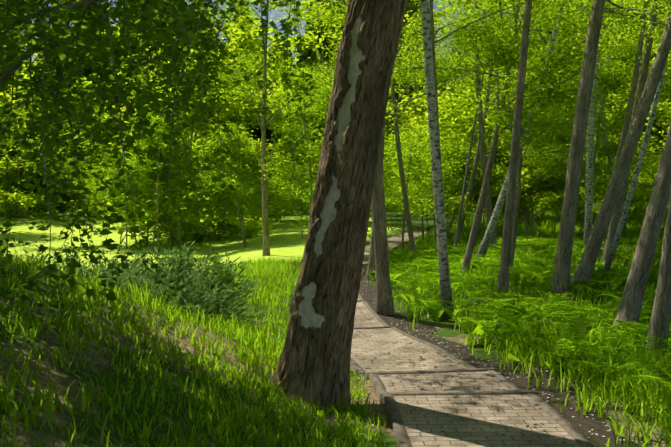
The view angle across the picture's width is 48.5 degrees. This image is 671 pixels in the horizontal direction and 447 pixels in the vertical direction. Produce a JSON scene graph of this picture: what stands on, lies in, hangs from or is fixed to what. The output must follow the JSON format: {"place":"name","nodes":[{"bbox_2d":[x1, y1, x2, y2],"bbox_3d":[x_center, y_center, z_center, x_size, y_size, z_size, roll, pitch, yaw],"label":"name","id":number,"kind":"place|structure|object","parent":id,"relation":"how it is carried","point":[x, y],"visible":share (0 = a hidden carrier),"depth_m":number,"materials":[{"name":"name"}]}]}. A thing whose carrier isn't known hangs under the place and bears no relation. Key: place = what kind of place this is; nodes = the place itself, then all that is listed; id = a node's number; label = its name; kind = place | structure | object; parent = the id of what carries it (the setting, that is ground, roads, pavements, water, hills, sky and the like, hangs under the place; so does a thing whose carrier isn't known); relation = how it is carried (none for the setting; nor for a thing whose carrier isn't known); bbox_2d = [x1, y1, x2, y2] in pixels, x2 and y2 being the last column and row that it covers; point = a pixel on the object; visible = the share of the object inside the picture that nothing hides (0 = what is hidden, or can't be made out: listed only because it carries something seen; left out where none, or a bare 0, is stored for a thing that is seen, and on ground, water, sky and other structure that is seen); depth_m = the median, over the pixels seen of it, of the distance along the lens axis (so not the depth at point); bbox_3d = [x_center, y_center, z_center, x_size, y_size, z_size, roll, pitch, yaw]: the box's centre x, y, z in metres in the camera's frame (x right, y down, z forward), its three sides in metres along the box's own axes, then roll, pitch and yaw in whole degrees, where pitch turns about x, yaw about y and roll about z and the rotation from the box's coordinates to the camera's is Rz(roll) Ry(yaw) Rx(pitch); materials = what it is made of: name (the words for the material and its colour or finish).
{"place":"outdoors","nodes":[
{"label":"outdoors","id":0,"kind":"place"},
{"bbox_2d":[0,196,670,446],"bbox_3d":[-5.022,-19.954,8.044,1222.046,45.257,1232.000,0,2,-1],"label":"ground","id":1,"kind":"structure","parent":0,"point":[287,241],"depth_m":6.54,"materials":[{"name":"green plant"}]},
{"bbox_2d":[1,241,268,329],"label":"juniper shrubs","id":2,"kind":"object","parent":1,"relation":"on","point":[201,288],"visible":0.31,"depth_m":13.22,"materials":[{"name":"green plant"}]},
{"bbox_2d":[0,0,316,328],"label":"weeping leaves","id":3,"kind":"object","parent":1,"relation":"on","point":[114,13],"visible":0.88,"depth_m":5.13,"materials":[{"name":"green plant"}]},
{"bbox_2d":[0,0,322,317],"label":"weeping boughs","id":4,"kind":"object","parent":1,"relation":"on","point":[16,67],"visible":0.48,"depth_m":5.20,"materials":[{"name":"green plant"}]},
{"bbox_2d":[1,262,652,446],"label":"leaf litter","id":5,"kind":"object","parent":1,"relation":"on","point":[100,388],"visible":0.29,"depth_m":6.66,"materials":[{"name":"brown plant"}]},
{"bbox_2d":[0,0,670,244],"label":"tree leaves","id":6,"kind":"object","parent":1,"relation":"on","point":[216,222],"visible":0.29,"depth_m":47.11,"materials":[{"name":"green plant"}]},
{"bbox_2d":[0,0,670,208],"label":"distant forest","id":7,"kind":"object","parent":1,"relation":"on","point":[313,56],"visible":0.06,"depth_m":103.23,"materials":[{"name":"green plant"}]},
{"bbox_2d":[1,0,670,361],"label":"forest","id":8,"kind":"object","parent":1,"relation":"on","point":[149,180],"depth_m":20.89,"materials":[{"name":"green plant"}]},
{"bbox_2d":[272,0,407,405],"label":"tree","id":9,"kind":"object","parent":1,"relation":"on","point":[314,360],"visible":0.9,"depth_m":7.09,"materials":[{"name":"brown plant"}]},
{"bbox_2d":[90,0,669,321],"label":"birch trees","id":10,"kind":"object","parent":1,"relation":"on","point":[445,288],"visible":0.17,"depth_m":16.51,"materials":[{"name":"grey plant"}]},
{"bbox_2d":[351,230,580,446],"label":"path bricks","id":11,"kind":"object","parent":1,"relation":"on","point":[512,416],"visible":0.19,"depth_m":7.07,"materials":[{"name":"beige brick"}]},
{"bbox_2d":[351,275,664,444],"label":"pebbles","id":12,"kind":"object","parent":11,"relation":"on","point":[491,365],"visible":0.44,"depth_m":8.59,"materials":[{"name":"grey"}]},
{"bbox_2d":[350,230,594,446],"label":"path timber edges","id":13,"kind":"object","parent":1,"relation":"on","point":[387,399],"visible":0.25,"depth_m":7.37,"materials":[{"name":"wood"}]},
{"bbox_2d":[359,270,641,446],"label":"soil strip","id":14,"kind":"object","parent":1,"relation":"on","point":[589,423],"visible":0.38,"depth_m":8.48,"materials":[{"name":"brown soil"}]},
{"bbox_2d":[366,227,670,391],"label":"ferns","id":15,"kind":"object","parent":1,"relation":"on","point":[532,303],"visible":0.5,"depth_m":13.55,"materials":[{"name":"green plant"}]},
{"bbox_2d":[424,304,656,406],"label":"broadleaf plants","id":16,"kind":"object","parent":1,"relation":"on","point":[470,325],"visible":0.33,"depth_m":9.46,"materials":[{"name":"green plant"}]},
{"bbox_2d":[22,0,670,64],"label":"sky","id":17,"kind":"structure","parent":0,"point":[275,14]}
]}

